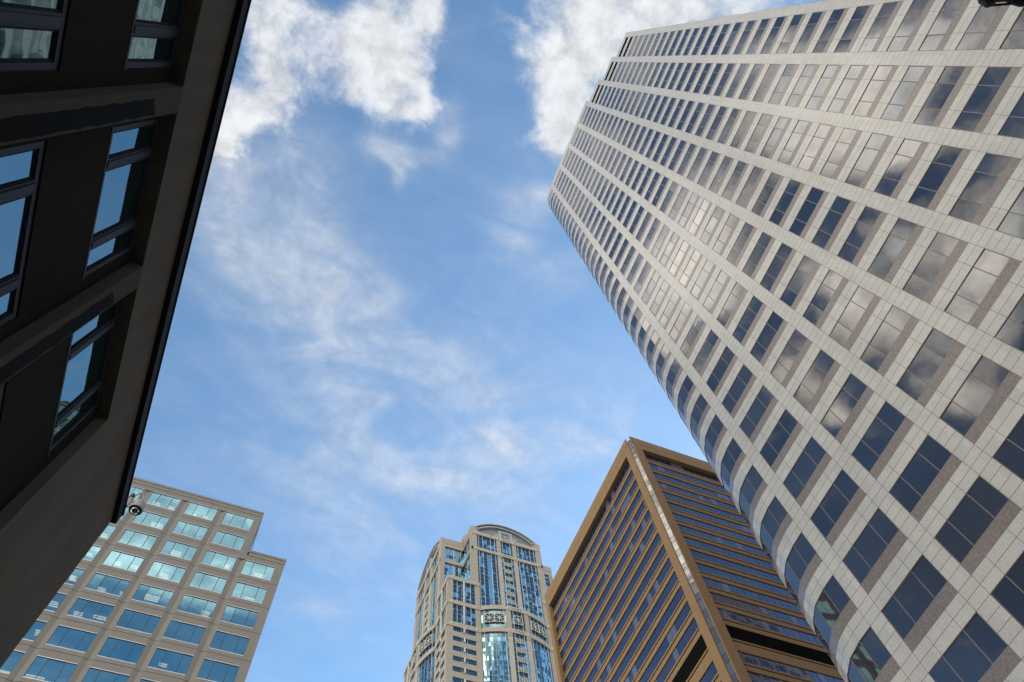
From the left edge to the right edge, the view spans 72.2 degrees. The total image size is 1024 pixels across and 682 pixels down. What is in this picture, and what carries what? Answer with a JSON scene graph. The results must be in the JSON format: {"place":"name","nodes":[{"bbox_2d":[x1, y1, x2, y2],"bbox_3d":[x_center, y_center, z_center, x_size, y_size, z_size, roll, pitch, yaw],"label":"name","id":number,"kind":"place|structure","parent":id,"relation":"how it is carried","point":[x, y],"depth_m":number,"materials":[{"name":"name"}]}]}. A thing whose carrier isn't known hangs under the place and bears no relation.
{"place":"outdoors","nodes":[
{"label":"outdoors","id":0,"kind":"place"},
{"bbox_2d":[0,0,251,667],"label":"concrete building","id":1,"kind":"structure","parent":0,"point":[111,113],"depth_m":13.80,"materials":[{"name":"grey concrete"}]},
{"bbox_2d":[0,141,44,325],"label":"window","id":2,"kind":"structure","parent":1,"relation":"in","point":[20,166],"depth_m":10.47,"materials":[{"name":"blue glass"}]},
{"bbox_2d":[0,0,68,71],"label":"window","id":3,"kind":"structure","parent":1,"relation":"in","point":[31,31],"depth_m":9.26,"materials":[{"name":"black glass"}]},
{"bbox_2d":[47,301,119,456],"bbox_3d":[-9.277,0.634,15.187,0.175,2.220,3.120,19,-71,-12],"label":"window","id":4,"kind":"structure","parent":1,"relation":"in","point":[89,346],"depth_m":15.24,"materials":[{"name":"blue glass"}]},
{"bbox_2d":[82,118,159,281],"bbox_3d":[-7.765,-2.898,13.890,0.175,2.220,3.050,19,-71,-12],"label":"window","id":5,"kind":"structure","parent":1,"relation":"in","point":[130,148],"depth_m":13.90,"materials":[{"name":"blue glass"}]},
{"bbox_2d":[123,0,185,70],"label":"window","id":6,"kind":"structure","parent":1,"relation":"in","point":[156,23],"depth_m":12.91,"materials":[{"name":"black glass"}]},
{"bbox_2d":[0,477,285,681],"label":"grey office building","id":7,"kind":"structure","parent":0,"point":[170,584],"depth_m":77.66,"materials":[{"name":"concrete"}]},
{"bbox_2d":[23,655,77,681],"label":"window","id":8,"kind":"structure","parent":7,"relation":"in","point":[46,669],"depth_m":66.18,"materials":[{"name":"teal glass"}]},
{"bbox_2d":[46,625,97,652],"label":"window","id":9,"kind":"structure","parent":7,"relation":"in","point":[66,637],"depth_m":69.74,"materials":[{"name":"teal glass"}]},
{"bbox_2d":[66,597,114,622],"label":"window","id":10,"kind":"structure","parent":7,"relation":"in","point":[83,608],"depth_m":73.38,"materials":[{"name":"teal glass"}]},
{"bbox_2d":[82,667,129,681],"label":"window","id":11,"kind":"structure","parent":7,"relation":"in","point":[94,674],"depth_m":67.68,"materials":[{"name":"teal glass"}]},
{"bbox_2d":[85,572,130,596],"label":"window","id":12,"kind":"structure","parent":7,"relation":"in","point":[100,582],"depth_m":76.97,"materials":[{"name":"teal glass"}]},
{"bbox_2d":[97,636,145,663],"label":"window","id":13,"kind":"structure","parent":7,"relation":"in","point":[114,648],"depth_m":70.71,"materials":[{"name":"teal glass"}]},
{"bbox_2d":[102,549,144,571],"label":"window","id":14,"kind":"structure","parent":7,"relation":"in","point":[118,559],"depth_m":80.61,"materials":[{"name":"teal glass"}]},
{"bbox_2d":[115,608,160,634],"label":"window","id":15,"kind":"structure","parent":7,"relation":"in","point":[130,619],"depth_m":74.33,"materials":[{"name":"teal glass"}]},
{"bbox_2d":[118,529,157,549],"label":"window","id":16,"kind":"structure","parent":7,"relation":"in","point":[130,537],"depth_m":84.21,"materials":[{"name":"teal glass"}]},
{"bbox_2d":[132,510,169,529],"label":"window","id":17,"kind":"structure","parent":7,"relation":"in","point":[147,518],"depth_m":87.80,"materials":[{"name":"teal glass"}]},
{"bbox_2d":[132,583,174,607],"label":"window","id":18,"kind":"structure","parent":7,"relation":"in","point":[145,593],"depth_m":77.94,"materials":[{"name":"teal glass"}]},
{"bbox_2d":[146,560,186,582],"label":"window","id":19,"kind":"structure","parent":7,"relation":"in","point":[162,570],"depth_m":81.56,"materials":[{"name":"teal glass"}]},
{"bbox_2d":[148,647,193,674],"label":"window","id":20,"kind":"structure","parent":7,"relation":"in","point":[163,659],"depth_m":71.68,"materials":[{"name":"teal glass"}]},
{"bbox_2d":[160,539,197,560],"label":"window","id":21,"kind":"structure","parent":7,"relation":"in","point":[172,548],"depth_m":85.17,"materials":[{"name":"teal glass"}]},
{"bbox_2d":[163,619,205,644],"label":"window","id":22,"kind":"structure","parent":7,"relation":"in","point":[177,630],"depth_m":75.29,"materials":[{"name":"teal glass"}]},
{"bbox_2d":[172,520,208,539],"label":"window","id":23,"kind":"structure","parent":7,"relation":"in","point":[184,528],"depth_m":88.81,"materials":[{"name":"teal glass"}]},
{"bbox_2d":[177,594,216,617],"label":"window","id":24,"kind":"structure","parent":7,"relation":"in","point":[190,604],"depth_m":78.91,"materials":[{"name":"teal glass"}]},
{"bbox_2d":[189,571,227,592],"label":"window","id":25,"kind":"structure","parent":7,"relation":"in","point":[201,580],"depth_m":82.52,"materials":[{"name":"teal glass"}]},
{"bbox_2d":[196,658,239,681],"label":"window","id":26,"kind":"structure","parent":7,"relation":"in","point":[210,670],"depth_m":72.70,"materials":[{"name":"teal glass"}]},
{"bbox_2d":[201,549,236,570],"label":"window","id":27,"kind":"structure","parent":7,"relation":"in","point":[212,558],"depth_m":86.14,"materials":[{"name":"teal glass"}]},
{"bbox_2d":[211,530,245,549],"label":"window","id":28,"kind":"structure","parent":7,"relation":"in","point":[222,538],"depth_m":89.77,"materials":[{"name":"teal glass"}]},
{"bbox_2d":[209,630,249,655],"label":"window","id":29,"kind":"structure","parent":7,"relation":"in","point":[222,641],"depth_m":76.26,"materials":[{"name":"teal glass"}]},
{"bbox_2d":[221,604,258,628],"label":"window","id":30,"kind":"structure","parent":7,"relation":"in","point":[236,615],"depth_m":79.88,"materials":[{"name":"teal glass"}]},
{"bbox_2d":[231,581,266,603],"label":"window","id":31,"kind":"structure","parent":7,"relation":"in","point":[242,590],"depth_m":83.49,"materials":[{"name":"teal glass"}]},
{"bbox_2d":[241,560,274,580],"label":"window","id":32,"kind":"structure","parent":7,"relation":"in","point":[251,568],"depth_m":87.10,"materials":[{"name":"teal glass"}]},
{"bbox_2d":[134,0,822,681],"label":"sky","id":33,"kind":"structure","parent":0,"point":[387,340],"materials":[{"name":"blue"}]},
{"bbox_2d":[403,524,557,681],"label":"domed office tower","id":34,"kind":"structure","parent":0,"point":[481,615],"depth_m":248.16,"materials":[{"name":"beige stone"}]},
{"bbox_2d":[478,551,500,627],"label":"curtain window","id":35,"kind":"structure","parent":34,"relation":"in","point":[488,574],"depth_m":262.51,"materials":[{"name":"blue glass"}]},
{"bbox_2d":[482,632,510,681],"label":"curtain window","id":36,"kind":"structure","parent":34,"relation":"in","point":[496,660],"depth_m":225.91,"materials":[{"name":"blue glass"}]},
{"bbox_2d":[511,611,530,681],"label":"curtain window","id":37,"kind":"structure","parent":34,"relation":"in","point":[515,626],"depth_m":231.21,"materials":[{"name":"blue glass"}]},
{"bbox_2d":[518,562,544,621],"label":"curtain window","id":38,"kind":"structure","parent":34,"relation":"in","point":[528,575],"depth_m":266.44,"materials":[{"name":"blue glass"}]},
{"bbox_2d":[531,639,553,681],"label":"curtain window","id":39,"kind":"structure","parent":34,"relation":"in","point":[541,655],"depth_m":231.55,"materials":[{"name":"blue glass"}]},
{"bbox_2d":[545,436,844,681],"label":"brown office tower","id":40,"kind":"structure","parent":0,"point":[666,572],"depth_m":141.66,"materials":[{"name":"brown concrete"}]},
{"bbox_2d":[627,440,738,681],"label":"corner window","id":41,"kind":"structure","parent":40,"relation":"in","point":[729,666],"depth_m":126.41,"materials":[{"name":"glass"}]},
{"bbox_2d":[547,0,1023,681],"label":"office tower","id":42,"kind":"structure","parent":0,"point":[795,234],"depth_m":46.64,"materials":[{"name":"concrete"}]},
{"bbox_2d":[693,330,718,372],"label":"window","id":43,"kind":"structure","parent":42,"relation":"in","point":[710,341],"depth_m":63.27,"materials":[{"name":"grey glass"}]},
{"bbox_2d":[704,415,723,471],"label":"window","id":44,"kind":"structure","parent":42,"relation":"in","point":[716,425],"depth_m":57.59,"materials":[{"name":"blue glass"}]},
{"bbox_2d":[706,346,734,392],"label":"window","id":45,"kind":"structure","parent":42,"relation":"in","point":[727,355],"depth_m":59.66,"materials":[{"name":"blue glass"}]},
{"bbox_2d":[717,282,744,325],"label":"window","id":46,"kind":"structure","parent":42,"relation":"in","point":[737,290],"depth_m":61.71,"materials":[{"name":"grey glass"}]},
{"bbox_2d":[721,438,741,498],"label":"window","id":47,"kind":"structure","parent":42,"relation":"in","point":[732,453],"depth_m":53.97,"materials":[{"name":"blue glass"}]},
{"bbox_2d":[722,364,752,413],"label":"window","id":48,"kind":"structure","parent":42,"relation":"in","point":[744,376],"depth_m":56.04,"materials":[{"name":"blue glass"}]},
{"bbox_2d":[726,222,753,264],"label":"window","id":49,"kind":"structure","parent":42,"relation":"in","point":[747,228],"depth_m":63.80,"materials":[{"name":"grey glass"}]},
{"bbox_2d":[733,296,762,342],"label":"window","id":50,"kind":"structure","parent":42,"relation":"in","point":[755,304],"depth_m":58.12,"materials":[{"name":"blue glass"}]},
{"bbox_2d":[739,465,763,530],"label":"window","id":51,"kind":"structure","parent":42,"relation":"in","point":[752,481],"depth_m":50.36,"materials":[{"name":"blue glass"}]},
{"bbox_2d":[739,385,773,438],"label":"window","id":52,"kind":"structure","parent":42,"relation":"in","point":[764,397],"depth_m":52.41,"materials":[{"name":"blue glass"}]},
{"bbox_2d":[742,232,771,277],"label":"window","id":53,"kind":"structure","parent":42,"relation":"in","point":[764,239],"depth_m":60.18,"materials":[{"name":"grey glass"}]},
{"bbox_2d":[751,172,780,215],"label":"window","id":54,"kind":"structure","parent":42,"relation":"in","point":[773,178],"depth_m":62.27,"materials":[{"name":"grey glass"}]},
{"bbox_2d":[750,311,783,361],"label":"window","id":55,"kind":"structure","parent":42,"relation":"in","point":[775,321],"depth_m":54.49,"materials":[{"name":"blue glass"}]},
{"bbox_2d":[760,496,787,566],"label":"window","id":56,"kind":"structure","parent":42,"relation":"in","point":[775,514],"depth_m":46.74,"materials":[{"name":"blue glass"}]},
{"bbox_2d":[760,243,792,290],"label":"window","id":57,"kind":"structure","parent":42,"relation":"in","point":[784,251],"depth_m":56.59,"materials":[{"name":"blue glass"}]},
{"bbox_2d":[760,409,797,466],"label":"window","id":58,"kind":"structure","parent":42,"relation":"in","point":[786,424],"depth_m":48.81,"materials":[{"name":"blue glass"}]},
{"bbox_2d":[769,179,800,224],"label":"window","id":59,"kind":"structure","parent":42,"relation":"in","point":[792,187],"depth_m":58.66,"materials":[{"name":"blue glass"}]},
{"bbox_2d":[770,329,807,383],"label":"window","id":60,"kind":"structure","parent":42,"relation":"in","point":[796,342],"depth_m":50.88,"materials":[{"name":"grey glass"}]},
{"bbox_2d":[778,120,808,163],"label":"window","id":61,"kind":"structure","parent":42,"relation":"in","point":[801,125],"depth_m":60.73,"materials":[{"name":"grey glass"}]},
{"bbox_2d":[780,255,815,306],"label":"window","id":62,"kind":"structure","parent":42,"relation":"in","point":[806,265],"depth_m":52.96,"materials":[{"name":"grey glass"}]},
{"bbox_2d":[784,532,816,609],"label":"window","id":63,"kind":"structure","parent":42,"relation":"in","point":[802,552],"depth_m":43.12,"materials":[{"name":"blue glass"}]},
{"bbox_2d":[785,64,815,106],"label":"window","id":64,"kind":"structure","parent":42,"relation":"in","point":[802,81],"depth_m":62.82,"materials":[{"name":"grey glass"}]},
{"bbox_2d":[783,437,825,499],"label":"window","id":65,"kind":"structure","parent":42,"relation":"in","point":[813,453],"depth_m":45.18,"materials":[{"name":"blue glass"}]},
{"bbox_2d":[789,187,823,236],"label":"window","id":66,"kind":"structure","parent":42,"relation":"in","point":[815,194],"depth_m":55.04,"materials":[{"name":"blue glass"}]},
{"bbox_2d":[793,349,834,408],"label":"window","id":67,"kind":"structure","parent":42,"relation":"in","point":[823,362],"depth_m":47.26,"materials":[{"name":"grey glass"}]},
{"bbox_2d":[797,124,830,170],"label":"window","id":68,"kind":"structure","parent":42,"relation":"in","point":[822,131],"depth_m":57.12,"materials":[{"name":"grey glass"}]},
{"bbox_2d":[805,65,837,109],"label":"window","id":69,"kind":"structure","parent":42,"relation":"in","point":[829,71],"depth_m":59.21,"materials":[{"name":"grey glass"}]},
{"bbox_2d":[803,269,842,324],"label":"window","id":70,"kind":"structure","parent":42,"relation":"in","point":[832,280],"depth_m":49.36,"materials":[{"name":"grey glass"}]},
{"bbox_2d":[812,8,844,52],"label":"window","id":71,"kind":"structure","parent":42,"relation":"in","point":[836,15],"depth_m":61.28,"materials":[{"name":"blue glass"}]},
{"bbox_2d":[811,196,850,248],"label":"window","id":72,"kind":"structure","parent":42,"relation":"in","point":[840,204],"depth_m":51.41,"materials":[{"name":"blue glass"}]},
{"bbox_2d":[813,576,850,659],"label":"window","id":73,"kind":"structure","parent":42,"relation":"in","point":[833,599],"depth_m":39.50,"materials":[{"name":"blue glass"}]},
{"bbox_2d":[810,469,859,538],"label":"window","id":74,"kind":"structure","parent":42,"relation":"in","point":[843,489],"depth_m":41.57,"materials":[{"name":"blue glass"}]},
{"bbox_2d":[819,128,857,177],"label":"window","id":75,"kind":"structure","parent":42,"relation":"in","point":[846,137],"depth_m":53.49,"materials":[{"name":"grey glass"}]},
{"bbox_2d":[820,373,867,437],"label":"window","id":76,"kind":"structure","parent":42,"relation":"in","point":[852,390],"depth_m":43.66,"materials":[{"name":"grey glass"}]},
{"bbox_2d":[827,65,863,112],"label":"window","id":77,"kind":"structure","parent":42,"relation":"in","point":[854,71],"depth_m":55.58,"materials":[{"name":"grey glass"}]},
{"bbox_2d":[829,286,874,346],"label":"window","id":78,"kind":"structure","parent":42,"relation":"in","point":[861,299],"depth_m":45.72,"materials":[{"name":"grey glass"}]},
{"bbox_2d":[834,5,869,52],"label":"window","id":79,"kind":"structure","parent":42,"relation":"in","point":[860,11],"depth_m":57.66,"materials":[{"name":"blue glass"}]},
{"bbox_2d":[837,206,881,262],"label":"window","id":80,"kind":"structure","parent":42,"relation":"in","point":[867,219],"depth_m":47.81,"materials":[{"name":"blue glass"}]},
{"bbox_2d":[845,133,887,186],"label":"window","id":81,"kind":"structure","parent":42,"relation":"in","point":[875,142],"depth_m":49.89,"materials":[{"name":"grey glass"}]},
{"bbox_2d":[847,626,891,681],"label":"window","id":82,"kind":"structure","parent":42,"relation":"in","point":[870,655],"depth_m":35.80,"materials":[{"name":"blue glass"}]},
{"bbox_2d":[843,508,898,583],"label":"window","id":83,"kind":"structure","parent":42,"relation":"in","point":[880,530],"depth_m":37.95,"materials":[{"name":"blue glass"}]},
{"bbox_2d":[852,65,892,116],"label":"window","id":84,"kind":"structure","parent":42,"relation":"in","point":[881,73],"depth_m":51.98,"materials":[{"name":"grey glass"}]},
{"bbox_2d":[858,1,897,51],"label":"window","id":85,"kind":"structure","parent":42,"relation":"in","point":[884,14],"depth_m":54.04,"materials":[{"name":"grey glass"}]},
{"bbox_2d":[852,401,905,471],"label":"window","id":86,"kind":"structure","parent":42,"relation":"in","point":[888,420],"depth_m":40.03,"materials":[{"name":"blue glass"}]},
{"bbox_2d":[860,305,911,370],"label":"window","id":87,"kind":"structure","parent":42,"relation":"in","point":[896,319],"depth_m":42.11,"materials":[{"name":"grey glass"}]},
{"bbox_2d":[867,218,916,279],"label":"window","id":88,"kind":"structure","parent":42,"relation":"in","point":[903,229],"depth_m":44.19,"materials":[{"name":"grey glass"}]},
{"bbox_2d":[874,138,921,196],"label":"window","id":89,"kind":"structure","parent":42,"relation":"in","point":[908,148],"depth_m":46.27,"materials":[{"name":"grey glass"}]},
{"bbox_2d":[880,66,926,120],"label":"window","id":90,"kind":"structure","parent":42,"relation":"in","point":[913,74],"depth_m":48.35,"materials":[{"name":"grey glass"}]},
{"bbox_2d":[886,0,928,51],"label":"window","id":91,"kind":"structure","parent":42,"relation":"in","point":[917,7],"depth_m":50.46,"materials":[{"name":"grey glass"}]},
{"bbox_2d":[881,554,947,639],"bbox_3d":[19.645,12.524,34.357,0.065,1.950,3.779,19,-71,-12],"label":"window","id":92,"kind":"structure","parent":42,"relation":"in","point":[924,582],"depth_m":34.33,"materials":[{"name":"blue glass"}]},
{"bbox_2d":[889,435,951,513],"bbox_3d":[21.156,6.901,36.434,0.065,1.950,3.779,19,-71,-12],"label":"window","id":93,"kind":"structure","parent":42,"relation":"in","point":[930,458],"depth_m":36.41,"materials":[{"name":"blue glass"}]},
{"bbox_2d":[896,328,955,400],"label":"window","id":94,"kind":"structure","parent":42,"relation":"in","point":[937,345],"depth_m":38.50,"materials":[{"name":"grey glass"}]},
{"bbox_2d":[902,232,959,299],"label":"window","id":95,"kind":"structure","parent":42,"relation":"in","point":[941,247],"depth_m":40.57,"materials":[{"name":"grey glass"}]},
{"bbox_2d":[908,145,962,208],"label":"window","id":96,"kind":"structure","parent":42,"relation":"in","point":[946,156],"depth_m":42.65,"materials":[{"name":"blue glass"}]},
{"bbox_2d":[914,66,965,125],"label":"window","id":97,"kind":"structure","parent":42,"relation":"in","point":[950,75],"depth_m":44.72,"materials":[{"name":"grey glass"}]},
{"bbox_2d":[918,0,963,50],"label":"window","id":98,"kind":"structure","parent":42,"relation":"in","point":[950,8],"depth_m":46.89,"materials":[{"name":"grey glass"}]},
{"bbox_2d":[929,612,1007,681],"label":"window","id":99,"kind":"structure","parent":42,"relation":"in","point":[977,647],"depth_m":30.74,"materials":[{"name":"blue glass"}]},
{"bbox_2d":[935,475,1008,563],"bbox_3d":[21.433,8.346,32.822,0.065,1.950,3.779,19,-71,-12],"label":"window","id":100,"kind":"structure","parent":42,"relation":"in","point":[983,502],"depth_m":32.79,"materials":[{"name":"blue glass"}]},
{"bbox_2d":[940,355,1009,436],"bbox_3d":[22.944,2.722,34.899,0.065,1.950,3.779,19,-71,-12],"label":"window","id":101,"kind":"structure","parent":42,"relation":"in","point":[986,376],"depth_m":34.88,"materials":[{"name":"grey glass"}]},
{"bbox_2d":[944,248,1010,323],"bbox_3d":[24.455,-2.901,36.976,0.065,1.950,3.779,19,-71,-12],"label":"window","id":102,"kind":"structure","parent":42,"relation":"in","point":[989,265],"depth_m":36.96,"materials":[{"name":"grey glass"}]},
{"bbox_2d":[955,2,1002,49],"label":"window","id":103,"kind":"structure","parent":42,"relation":"in","point":[984,17],"depth_m":43.37,"materials":[{"name":"grey glass"}]},
{"bbox_2d":[948,153,1011,222],"bbox_3d":[25.966,-8.525,39.054,0.065,1.950,3.779,19,-71,-12],"label":"window","id":104,"kind":"structure","parent":42,"relation":"in","point":[991,166],"depth_m":39.04,"materials":[{"name":"blue glass"}]},
{"bbox_2d":[952,67,1011,131],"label":"window","id":105,"kind":"structure","parent":42,"relation":"in","point":[993,78],"depth_m":41.11,"materials":[{"name":"blue glass"}]},
{"bbox_2d":[991,552,1023,626],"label":"window","id":106,"kind":"structure","parent":42,"relation":"in","point":[1009,592],"depth_m":29.87,"materials":[{"name":"blue glass"}]},
{"bbox_2d":[992,415,1023,480],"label":"window","id":107,"kind":"structure","parent":42,"relation":"in","point":[1010,454],"depth_m":31.95,"materials":[{"name":"blue glass"}]},
{"bbox_2d":[995,294,1023,351],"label":"window","id":108,"kind":"structure","parent":42,"relation":"in","point":[1011,332],"depth_m":34.02,"materials":[{"name":"grey glass"}]},
{"bbox_2d":[996,188,1023,238],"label":"window","id":109,"kind":"structure","parent":42,"relation":"in","point":[1012,224],"depth_m":36.10,"materials":[{"name":"grey glass"}]},
{"bbox_2d":[998,93,1023,138],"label":"window","id":110,"kind":"structure","parent":42,"relation":"in","point":[1013,126],"depth_m":38.18,"materials":[{"name":"blue glass"}]},
{"bbox_2d":[999,7,1023,48],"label":"window","id":111,"kind":"structure","parent":42,"relation":"in","point":[1014,39],"depth_m":40.27,"materials":[{"name":"grey glass"}]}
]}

